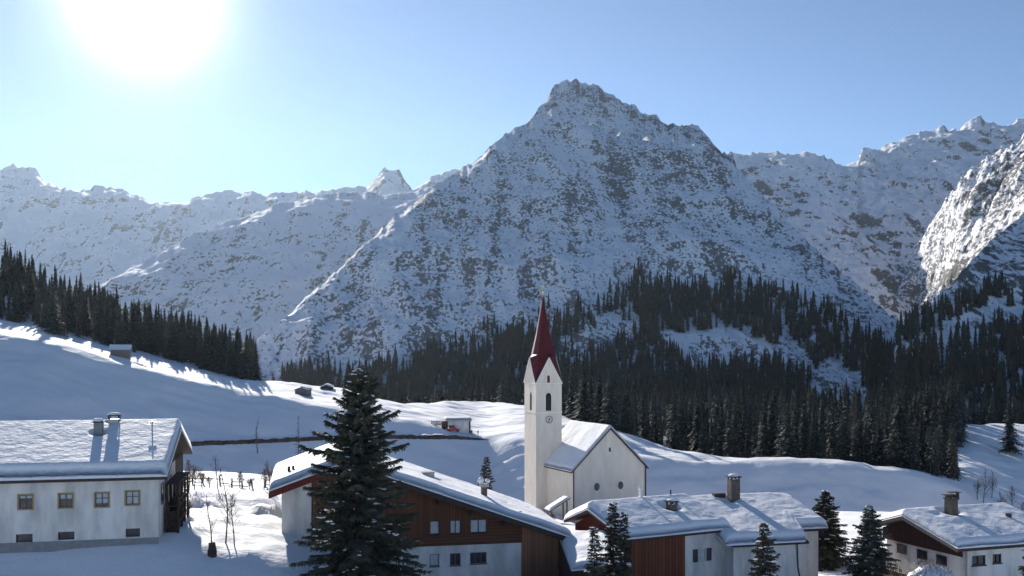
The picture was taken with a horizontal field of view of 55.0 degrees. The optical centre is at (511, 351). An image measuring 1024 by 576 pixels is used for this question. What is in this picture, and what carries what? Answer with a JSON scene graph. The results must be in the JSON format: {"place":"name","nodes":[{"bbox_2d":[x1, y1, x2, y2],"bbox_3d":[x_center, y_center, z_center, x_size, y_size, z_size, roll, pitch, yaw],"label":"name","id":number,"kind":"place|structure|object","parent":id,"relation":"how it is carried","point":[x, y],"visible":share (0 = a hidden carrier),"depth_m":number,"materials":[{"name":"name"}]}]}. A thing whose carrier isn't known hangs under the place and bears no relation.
{"place":"outdoors","nodes":[
{"label":"outdoors","id":0,"kind":"place"},
{"bbox_2d":[0,163,459,290],"bbox_3d":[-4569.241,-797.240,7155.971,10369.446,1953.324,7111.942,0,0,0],"label":"range","id":1,"kind":"structure","parent":0,"point":[101,234],"depth_m":5290.96,"materials":[{"name":"white snow"}]},
{"bbox_2d":[88,181,441,345],"bbox_3d":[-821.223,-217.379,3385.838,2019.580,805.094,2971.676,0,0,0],"label":"ridge","id":2,"kind":"structure","parent":0,"point":[258,274],"depth_m":2706.03,"materials":[{"name":"white snow"}]},
{"bbox_2d":[0,295,1023,575],"bbox_3d":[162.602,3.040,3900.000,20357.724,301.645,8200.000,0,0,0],"label":"snow ground","id":3,"kind":"structure","parent":0,"point":[44,375],"depth_m":270.93,"materials":[{"name":"white snow"}]},
{"bbox_2d":[1,257,25,298],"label":"spruce tree","id":4,"kind":"object","parent":3,"relation":"on","point":[13,277],"visible":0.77,"depth_m":407.61,"materials":[{"name":"green plant"}]},
{"bbox_2d":[7,284,23,322],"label":"spruce tree","id":5,"kind":"object","parent":3,"relation":"on","point":[14,312],"visible":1,"depth_m":370.01,"materials":[{"name":"green plant"}]},
{"bbox_2d":[16,277,31,321],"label":"spruce tree","id":6,"kind":"object","parent":3,"relation":"on","point":[22,308],"visible":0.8,"depth_m":374.80,"materials":[{"name":"green plant"}]},
{"bbox_2d":[23,270,41,312],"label":"spruce tree","id":7,"kind":"object","parent":3,"relation":"on","point":[30,294],"visible":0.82,"depth_m":388.70,"materials":[{"name":"green plant"}]},
{"bbox_2d":[40,284,68,337],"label":"spruce tree","id":8,"kind":"object","parent":3,"relation":"on","point":[52,327],"visible":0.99,"depth_m":339.19,"materials":[{"name":"green plant"}]},
{"bbox_2d":[66,285,75,328],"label":"spruce tree","id":9,"kind":"object","parent":3,"relation":"on","point":[69,298],"visible":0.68,"depth_m":377.90,"materials":[{"name":"green plant"}]},
{"bbox_2d":[67,291,75,331],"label":"spruce tree","id":10,"kind":"object","parent":3,"relation":"on","point":[72,322],"visible":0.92,"depth_m":374.92,"materials":[{"name":"green plant"}]},
{"bbox_2d":[80,290,92,336],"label":"spruce tree","id":11,"kind":"object","parent":3,"relation":"on","point":[86,326],"visible":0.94,"depth_m":374.63,"materials":[{"name":"green plant"}]},
{"bbox_2d":[89,286,101,339],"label":"spruce tree","id":12,"kind":"object","parent":3,"relation":"on","point":[98,311],"visible":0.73,"depth_m":376.34,"materials":[{"name":"green plant"}]},
{"bbox_2d":[0,412,191,552],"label":"farmhouse","id":13,"kind":"object","parent":3,"relation":"on","point":[77,484],"visible":1,"depth_m":61.58,"materials":[{"name":"white paint"}]},
{"bbox_2d":[16,534,32,541],"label":"window","id":14,"kind":"structure","parent":13,"relation":"in","point":[19,537],"depth_m":60.61,"materials":[{"name":"black glass"}]},
{"bbox_2d":[17,494,33,510],"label":"window","id":15,"kind":"structure","parent":13,"relation":"in","point":[25,503],"depth_m":60.59,"materials":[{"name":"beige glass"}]},
{"bbox_2d":[57,492,73,508],"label":"window","id":16,"kind":"structure","parent":13,"relation":"in","point":[61,503],"depth_m":61.08,"materials":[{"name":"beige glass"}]},
{"bbox_2d":[58,532,73,539],"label":"window","id":17,"kind":"structure","parent":13,"relation":"in","point":[61,535],"depth_m":61.13,"materials":[{"name":"black glass"}]},
{"bbox_2d":[94,491,109,507],"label":"window","id":18,"kind":"structure","parent":13,"relation":"in","point":[96,505],"depth_m":61.53,"materials":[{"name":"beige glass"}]},
{"bbox_2d":[124,490,140,505],"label":"window","id":19,"kind":"structure","parent":13,"relation":"in","point":[125,491],"depth_m":61.91,"materials":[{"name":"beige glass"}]},
{"bbox_2d":[98,297,115,345],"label":"spruce tree","id":20,"kind":"object","parent":3,"relation":"on","point":[107,341],"visible":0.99,"depth_m":365.91,"materials":[{"name":"green plant"}]},
{"bbox_2d":[109,292,117,339],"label":"spruce tree","id":21,"kind":"object","parent":3,"relation":"on","point":[113,319],"visible":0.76,"depth_m":384.71,"materials":[{"name":"green plant"}]},
{"bbox_2d":[114,305,125,344],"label":"spruce tree","id":22,"kind":"object","parent":3,"relation":"on","point":[120,338],"visible":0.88,"depth_m":359.79,"materials":[{"name":"green plant"}]},
{"bbox_2d":[109,345,131,358],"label":"hay hut","id":23,"kind":"object","parent":3,"relation":"on","point":[123,351],"visible":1,"depth_m":312.32,"materials":[{"name":"grey wood"}]},
{"bbox_2d":[112,300,137,350],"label":"spruce tree","id":24,"kind":"object","parent":3,"relation":"on","point":[126,328],"visible":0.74,"depth_m":368.68,"materials":[{"name":"green plant"}]},
{"bbox_2d":[134,297,144,349],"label":"spruce tree","id":25,"kind":"object","parent":3,"relation":"on","point":[140,317],"visible":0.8,"depth_m":376.97,"materials":[{"name":"green plant"}]},
{"bbox_2d":[142,302,159,352],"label":"spruce tree","id":26,"kind":"object","parent":3,"relation":"on","point":[150,326],"visible":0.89,"depth_m":374.69,"materials":[{"name":"green plant"}]},
{"bbox_2d":[160,313,180,361],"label":"spruce tree","id":27,"kind":"object","parent":3,"relation":"on","point":[172,345],"visible":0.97,"depth_m":365.73,"materials":[{"name":"green plant"}]},
{"bbox_2d":[165,472,188,532],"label":"wood shelter","id":28,"kind":"object","parent":3,"relation":"on","point":[176,512],"visible":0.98,"depth_m":66.53,"materials":[{"name":"brown wood"}]},
{"bbox_2d":[196,325,211,368],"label":"spruce tree","id":29,"kind":"object","parent":3,"relation":"on","point":[206,335],"visible":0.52,"depth_m":357.91,"materials":[{"name":"green plant"}]},
{"bbox_2d":[198,330,210,369],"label":"spruce tree","id":30,"kind":"object","parent":3,"relation":"on","point":[204,359],"visible":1,"depth_m":350.28,"materials":[{"name":"green plant"}]},
{"bbox_2d":[207,324,216,370],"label":"spruce tree","id":31,"kind":"object","parent":3,"relation":"on","point":[212,336],"visible":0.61,"depth_m":356.56,"materials":[{"name":"green plant"}]},
{"bbox_2d":[207,542,216,557],"bbox_3d":[-18.780,12.428,61.609,0.590,1.039,0.582,0,0,0],"label":"tree stump","id":32,"kind":"object","parent":3,"relation":"on","point":[212,551],"visible":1,"depth_m":61.42,"materials":[{"name":"wood"}]},
{"bbox_2d":[210,328,226,374],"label":"spruce tree","id":33,"kind":"object","parent":3,"relation":"on","point":[220,352],"visible":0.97,"depth_m":351.54,"materials":[{"name":"green plant"}]},
{"bbox_2d":[212,470,239,542],"bbox_3d":[-18.735,10.117,64.336,1.979,5.110,2.029,0,0,0],"label":"bare sapling","id":34,"kind":"object","parent":3,"relation":"on","point":[227,504],"visible":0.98,"depth_m":64.39,"materials":[{"name":"brown plant"}]},
{"bbox_2d":[186,474,267,487],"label":"rail fence","id":35,"kind":"object","parent":3,"relation":"on","point":[241,485],"visible":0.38,"depth_m":92.63,"materials":[{"name":"brown wood"}]},
{"bbox_2d":[228,332,242,376],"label":"spruce tree","id":36,"kind":"object","parent":3,"relation":"on","point":[235,359],"visible":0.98,"depth_m":349.62,"materials":[{"name":"green plant"}]},
{"bbox_2d":[237,334,259,380],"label":"spruce tree","id":37,"kind":"object","parent":3,"relation":"on","point":[247,372],"visible":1,"depth_m":344.20,"materials":[{"name":"green plant"}]},
{"bbox_2d":[250,338,262,380],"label":"spruce tree","id":38,"kind":"object","parent":3,"relation":"on","point":[256,376],"visible":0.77,"depth_m":351.66,"materials":[{"name":"green plant"}]},
{"bbox_2d":[294,386,312,396],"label":"hay hut","id":39,"kind":"object","parent":3,"relation":"on","point":[303,390],"visible":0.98,"depth_m":322.06,"materials":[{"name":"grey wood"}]},
{"bbox_2d":[190,433,489,445],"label":"earth bank","id":40,"kind":"structure","parent":3,"relation":"on","point":[234,441],"depth_m":277.12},
{"bbox_2d":[289,368,431,575],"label":"spruce tree","id":41,"kind":"object","parent":3,"relation":"on","point":[360,536],"visible":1,"depth_m":59.14,"materials":[{"name":"green plant"}]},
{"bbox_2d":[269,443,571,575],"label":"chalet","id":42,"kind":"object","parent":3,"relation":"on","point":[458,527],"visible":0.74,"depth_m":72.64,"materials":[{"name":"white paint"}]},
{"bbox_2d":[429,521,439,535],"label":"window","id":43,"kind":"structure","parent":42,"relation":"in","point":[434,525],"depth_m":72.35,"materials":[{"name":"glass"}]},
{"bbox_2d":[429,554,439,567],"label":"window","id":44,"kind":"structure","parent":42,"relation":"in","point":[434,558],"depth_m":72.40,"materials":[{"name":"grey glass"}]},
{"bbox_2d":[449,520,461,534],"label":"window","id":45,"kind":"structure","parent":42,"relation":"in","point":[455,525],"depth_m":72.65,"materials":[{"name":"glass"}]},
{"bbox_2d":[449,553,461,566],"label":"window","id":46,"kind":"structure","parent":42,"relation":"in","point":[455,558],"depth_m":72.70,"materials":[{"name":"black glass"}]},
{"bbox_2d":[469,519,487,533],"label":"window","id":47,"kind":"structure","parent":42,"relation":"in","point":[477,526],"depth_m":73.00,"materials":[{"name":"glass"}]},
{"bbox_2d":[469,552,487,564],"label":"window","id":48,"kind":"structure","parent":42,"relation":"in","point":[476,558],"depth_m":73.07,"materials":[{"name":"black glass"}]},
{"bbox_2d":[444,416,471,432],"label":"barn","id":49,"kind":"structure","parent":3,"relation":"on","point":[462,424],"depth_m":306.11,"materials":[{"name":"white paint"}]},
{"bbox_2d":[477,457,495,490],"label":"spruce tree","id":50,"kind":"object","parent":3,"relation":"on","point":[486,469],"visible":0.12,"depth_m":97.92,"materials":[{"name":"green plant"}]},
{"bbox_2d":[0,239,1023,480],"bbox_3d":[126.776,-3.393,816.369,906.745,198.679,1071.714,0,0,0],"label":"forest","id":51,"kind":"object","parent":3,"relation":"on","point":[908,368],"visible":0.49,"depth_m":842.33,"materials":[{"name":"green plant"}]},
{"bbox_2d":[544,495,569,520],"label":"stair canopy","id":52,"kind":"object","parent":3,"relation":"on","point":[562,500],"visible":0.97,"depth_m":134.82,"materials":[{"name":"grey wood"}]},
{"bbox_2d":[564,361,577,420],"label":"spruce tree","id":53,"kind":"object","parent":3,"relation":"on","point":[571,398],"visible":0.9,"depth_m":351.13,"materials":[{"name":"green plant"}]},
{"bbox_2d":[568,368,597,422],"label":"spruce tree","id":54,"kind":"object","parent":3,"relation":"on","point":[583,411],"visible":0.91,"depth_m":317.05,"materials":[{"name":"green plant"}]},
{"bbox_2d":[523,288,648,516],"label":"church","id":55,"kind":"structure","parent":3,"relation":"on","point":[579,463],"depth_m":145.73,"materials":[{"name":"paint"}]},
{"bbox_2d":[588,372,598,422],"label":"spruce tree","id":56,"kind":"object","parent":3,"relation":"on","point":[591,388],"visible":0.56,"depth_m":345.41,"materials":[{"name":"green plant"}]},
{"bbox_2d":[583,526,604,575],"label":"spruce tree","id":57,"kind":"object","parent":3,"relation":"on","point":[590,569],"visible":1,"depth_m":61.40,"materials":[{"name":"green plant"}]},
{"bbox_2d":[558,530,631,575],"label":"shed","id":58,"kind":"structure","parent":3,"relation":"on","point":[572,554],"depth_m":70.56,"materials":[{"name":"brown wood"}]},
{"bbox_2d":[593,369,604,423],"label":"spruce tree","id":59,"kind":"object","parent":3,"relation":"on","point":[599,404],"visible":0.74,"depth_m":346.26,"materials":[{"name":"green plant"}]},
{"bbox_2d":[598,372,621,430],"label":"spruce tree","id":60,"kind":"object","parent":3,"relation":"on","point":[609,418],"visible":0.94,"depth_m":321.29,"materials":[{"name":"green plant"}]},
{"bbox_2d":[599,364,623,429],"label":"spruce tree","id":61,"kind":"object","parent":3,"relation":"on","point":[612,384],"visible":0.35,"depth_m":333.31,"materials":[{"name":"green plant"}]},
{"bbox_2d":[596,502,629,575],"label":"spruce tree","id":62,"kind":"object","parent":3,"relation":"on","point":[609,560],"visible":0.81,"depth_m":62.36,"materials":[{"name":"green plant"}]},
{"bbox_2d":[610,512,635,575],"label":"spruce tree","id":63,"kind":"object","parent":3,"relation":"on","point":[624,564],"visible":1,"depth_m":61.42,"materials":[{"name":"green plant"}]},
{"bbox_2d":[619,376,629,433],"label":"spruce tree","id":64,"kind":"object","parent":3,"relation":"on","point":[625,428],"visible":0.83,"depth_m":330.20,"materials":[{"name":"green plant"}]},
{"bbox_2d":[637,387,650,440],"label":"spruce tree","id":65,"kind":"object","parent":3,"relation":"on","point":[642,425],"visible":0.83,"depth_m":327.51,"materials":[{"name":"green plant"}]},
{"bbox_2d":[664,389,684,450],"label":"spruce tree","id":66,"kind":"object","parent":3,"relation":"on","point":[675,444],"visible":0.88,"depth_m":320.05,"materials":[{"name":"green plant"}]},
{"bbox_2d":[680,397,689,449],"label":"spruce tree","id":67,"kind":"object","parent":3,"relation":"on","point":[683,426],"visible":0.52,"depth_m":382.27,"materials":[{"name":"green plant"}]},
{"bbox_2d":[682,395,695,450],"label":"spruce tree","id":68,"kind":"object","parent":3,"relation":"on","point":[691,421],"visible":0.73,"depth_m":379.12,"materials":[{"name":"green plant"}]},
{"bbox_2d":[563,474,827,575],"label":"village house","id":69,"kind":"structure","parent":3,"relation":"on","point":[712,534],"depth_m":74.63,"materials":[{"name":"white paint"}]},
{"bbox_2d":[688,387,709,452],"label":"spruce tree","id":70,"kind":"object","parent":3,"relation":"on","point":[695,435],"visible":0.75,"depth_m":329.42,"materials":[{"name":"green plant"}]},
{"bbox_2d":[710,407,720,455],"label":"spruce tree","id":71,"kind":"object","parent":3,"relation":"on","point":[714,442],"visible":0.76,"depth_m":319.31,"materials":[{"name":"green plant"}]},
{"bbox_2d":[711,408,726,456],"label":"spruce tree","id":72,"kind":"object","parent":3,"relation":"on","point":[720,430],"visible":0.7,"depth_m":334.61,"materials":[{"name":"green plant"}]},
{"bbox_2d":[721,406,732,456],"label":"spruce tree","id":73,"kind":"object","parent":3,"relation":"on","point":[729,433],"visible":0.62,"depth_m":325.77,"materials":[{"name":"green plant"}]},
{"bbox_2d":[724,399,745,457],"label":"spruce tree","id":74,"kind":"object","parent":3,"relation":"on","point":[736,451],"visible":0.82,"depth_m":311.53,"materials":[{"name":"green plant"}]},
{"bbox_2d":[741,408,752,457],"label":"spruce tree","id":75,"kind":"object","parent":3,"relation":"on","point":[743,430],"visible":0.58,"depth_m":337.81,"materials":[{"name":"green plant"}]},
{"bbox_2d":[753,389,771,457],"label":"spruce tree","id":76,"kind":"object","parent":3,"relation":"on","point":[764,450],"visible":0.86,"depth_m":318.92,"materials":[{"name":"green plant"}]},
{"bbox_2d":[747,523,780,575],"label":"spruce tree","id":77,"kind":"object","parent":3,"relation":"on","point":[764,542],"visible":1,"depth_m":58.35,"materials":[{"name":"green plant"}]},
{"bbox_2d":[767,392,778,456],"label":"spruce tree","id":78,"kind":"object","parent":3,"relation":"on","point":[771,431],"visible":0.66,"depth_m":325.31,"materials":[{"name":"green plant"}]},
{"bbox_2d":[776,395,791,454],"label":"spruce tree","id":79,"kind":"object","parent":3,"relation":"on","point":[784,406],"visible":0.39,"depth_m":313.75,"materials":[{"name":"green plant"}]},
{"bbox_2d":[772,403,802,457],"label":"spruce tree","id":80,"kind":"object","parent":3,"relation":"on","point":[787,449],"visible":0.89,"depth_m":299.19,"materials":[{"name":"green plant"}]},
{"bbox_2d":[790,390,803,457],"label":"spruce tree","id":81,"kind":"object","parent":3,"relation":"on","point":[796,421],"visible":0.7,"depth_m":311.54,"materials":[{"name":"green plant"}]},
{"bbox_2d":[799,400,809,457],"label":"spruce tree","id":82,"kind":"object","parent":3,"relation":"on","point":[804,435],"visible":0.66,"depth_m":321.63,"materials":[{"name":"green plant"}]},
{"bbox_2d":[804,410,819,458],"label":"spruce tree","id":83,"kind":"object","parent":3,"relation":"on","point":[813,450],"visible":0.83,"depth_m":303.09,"materials":[{"name":"green plant"}]},
{"bbox_2d":[818,406,825,453],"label":"spruce tree","id":84,"kind":"object","parent":3,"relation":"on","point":[821,422],"visible":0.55,"depth_m":345.60,"materials":[{"name":"green plant"}]},
{"bbox_2d":[824,393,836,456],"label":"spruce tree","id":85,"kind":"object","parent":3,"relation":"on","point":[829,408],"visible":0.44,"depth_m":346.39,"materials":[{"name":"green plant"}]},
{"bbox_2d":[825,394,838,458],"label":"spruce tree","id":86,"kind":"object","parent":3,"relation":"on","point":[831,420],"visible":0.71,"depth_m":303.92,"materials":[{"name":"green plant"}]},
{"bbox_2d":[812,490,853,571],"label":"spruce tree","id":87,"kind":"object","parent":3,"relation":"on","point":[832,542],"visible":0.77,"depth_m":87.14,"materials":[{"name":"green plant"}]},
{"bbox_2d":[831,409,850,460],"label":"spruce tree","id":88,"kind":"object","parent":3,"relation":"on","point":[841,432],"visible":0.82,"depth_m":294.66,"materials":[{"name":"green plant"}]},
{"bbox_2d":[835,387,847,438],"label":"spruce tree","id":89,"kind":"object","parent":3,"relation":"on","point":[840,403],"visible":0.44,"depth_m":316.12,"materials":[{"name":"green plant"}]},
{"bbox_2d":[830,419,853,460],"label":"spruce tree","id":90,"kind":"object","parent":3,"relation":"on","point":[848,448],"visible":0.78,"depth_m":294.79,"materials":[{"name":"green plant"}]},
{"bbox_2d":[844,412,873,464],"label":"spruce tree","id":91,"kind":"object","parent":3,"relation":"on","point":[859,445],"visible":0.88,"depth_m":291.17,"materials":[{"name":"green plant"}]},
{"bbox_2d":[837,505,905,575],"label":"spruce tree","id":92,"kind":"object","parent":3,"relation":"on","point":[872,557],"visible":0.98,"depth_m":73.50,"materials":[{"name":"green plant"}]},
{"bbox_2d":[864,393,882,464],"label":"spruce tree","id":93,"kind":"object","parent":3,"relation":"on","point":[872,418],"visible":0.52,"depth_m":308.23,"materials":[{"name":"green plant"}]},
{"bbox_2d":[875,417,887,465],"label":"spruce tree","id":94,"kind":"object","parent":3,"relation":"on","point":[880,448],"visible":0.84,"depth_m":293.81,"materials":[{"name":"green plant"}]},
{"bbox_2d":[877,391,921,469],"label":"spruce tree","id":95,"kind":"object","parent":3,"relation":"on","point":[899,451],"visible":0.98,"depth_m":283.93,"materials":[{"name":"green plant"}]},
{"bbox_2d":[917,418,926,471],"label":"spruce tree","id":96,"kind":"object","parent":3,"relation":"on","point":[922,451],"visible":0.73,"depth_m":302.90,"materials":[{"name":"green plant"}]},
{"bbox_2d":[918,382,932,439],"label":"spruce tree","id":97,"kind":"object","parent":3,"relation":"on","point":[927,412],"visible":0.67,"depth_m":382.56,"materials":[{"name":"green plant"}]},
{"bbox_2d":[904,555,953,575],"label":"snowed bush","id":98,"kind":"object","parent":3,"relation":"on","point":[926,570],"visible":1,"depth_m":63.71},
{"bbox_2d":[925,386,940,442],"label":"spruce tree","id":99,"kind":"object","parent":3,"relation":"on","point":[935,414],"visible":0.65,"depth_m":371.64,"materials":[{"name":"green plant"}]},
{"bbox_2d":[931,384,950,441],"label":"spruce tree","id":100,"kind":"object","parent":3,"relation":"on","point":[941,402],"visible":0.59,"depth_m":372.40,"materials":[{"name":"green plant"}]},
{"bbox_2d":[938,406,948,462],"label":"spruce tree","id":101,"kind":"object","parent":3,"relation":"on","point":[942,426],"visible":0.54,"depth_m":329.51,"materials":[{"name":"green plant"}]},
{"bbox_2d":[875,491,1023,575],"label":"house","id":102,"kind":"structure","parent":3,"relation":"on","point":[986,539],"depth_m":71.24,"materials":[{"name":"white paint"}]},
{"bbox_2d":[971,555,986,566],"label":"window","id":103,"kind":"structure","parent":102,"relation":"in","point":[979,560],"depth_m":69.25,"materials":[{"name":"black glass"}]},
{"bbox_2d":[944,381,965,447],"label":"spruce tree","id":104,"kind":"object","parent":3,"relation":"on","point":[953,409],"visible":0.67,"depth_m":372.12,"materials":[{"name":"green plant"}]},
{"bbox_2d":[953,382,968,442],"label":"spruce tree","id":105,"kind":"object","parent":3,"relation":"on","point":[957,403],"visible":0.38,"depth_m":384.10,"materials":[{"name":"green plant"}]},
{"bbox_2d":[997,400,1023,454],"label":"spruce tree","id":106,"kind":"object","parent":3,"relation":"on","point":[1010,442],"visible":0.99,"depth_m":370.93,"materials":[{"name":"green plant"}]},
{"bbox_2d":[0,0,1023,203],"label":"sky","id":107,"kind":"structure","parent":0,"point":[177,101],"materials":[{"name":"blue"}]},
{"bbox_2d":[256,109,903,411],"bbox_3d":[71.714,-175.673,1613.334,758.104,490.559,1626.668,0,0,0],"label":"rocky mountain","id":108,"kind":"structure","parent":0,"point":[562,208],"depth_m":1107.24,"materials":[{"name":"white snow"}]},
{"bbox_2d":[533,79,736,167],"bbox_3d":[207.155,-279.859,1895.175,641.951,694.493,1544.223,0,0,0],"label":"summit block","id":109,"kind":"structure","parent":108,"relation":"on","point":[596,105],"depth_m":2048.71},
{"bbox_2d":[727,115,1023,323],"bbox_3d":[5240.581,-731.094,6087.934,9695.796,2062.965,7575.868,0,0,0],"label":"snow cirque","id":110,"kind":"object","parent":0,"point":[864,221],"visible":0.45,"depth_m":3948.68,"materials":[{"name":"white snow"}]},
{"bbox_2d":[882,213,1023,411],"bbox_3d":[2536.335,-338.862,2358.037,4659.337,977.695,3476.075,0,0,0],"label":"mountain","id":111,"kind":"structure","parent":0,"point":[1004,250],"depth_m":859.45,"materials":[{"name":"white snow"}]},
{"bbox_2d":[894,134,1023,314],"bbox_3d":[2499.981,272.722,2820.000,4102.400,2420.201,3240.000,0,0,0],"label":"sunlit spur","id":112,"kind":"structure","parent":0,"point":[987,188],"depth_m":2539.41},
{"bbox_2d":[920,184,1023,311],"bbox_3d":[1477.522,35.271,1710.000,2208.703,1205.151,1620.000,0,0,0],"label":"spur","id":113,"kind":"structure","parent":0,"point":[983,233],"depth_m":1650.79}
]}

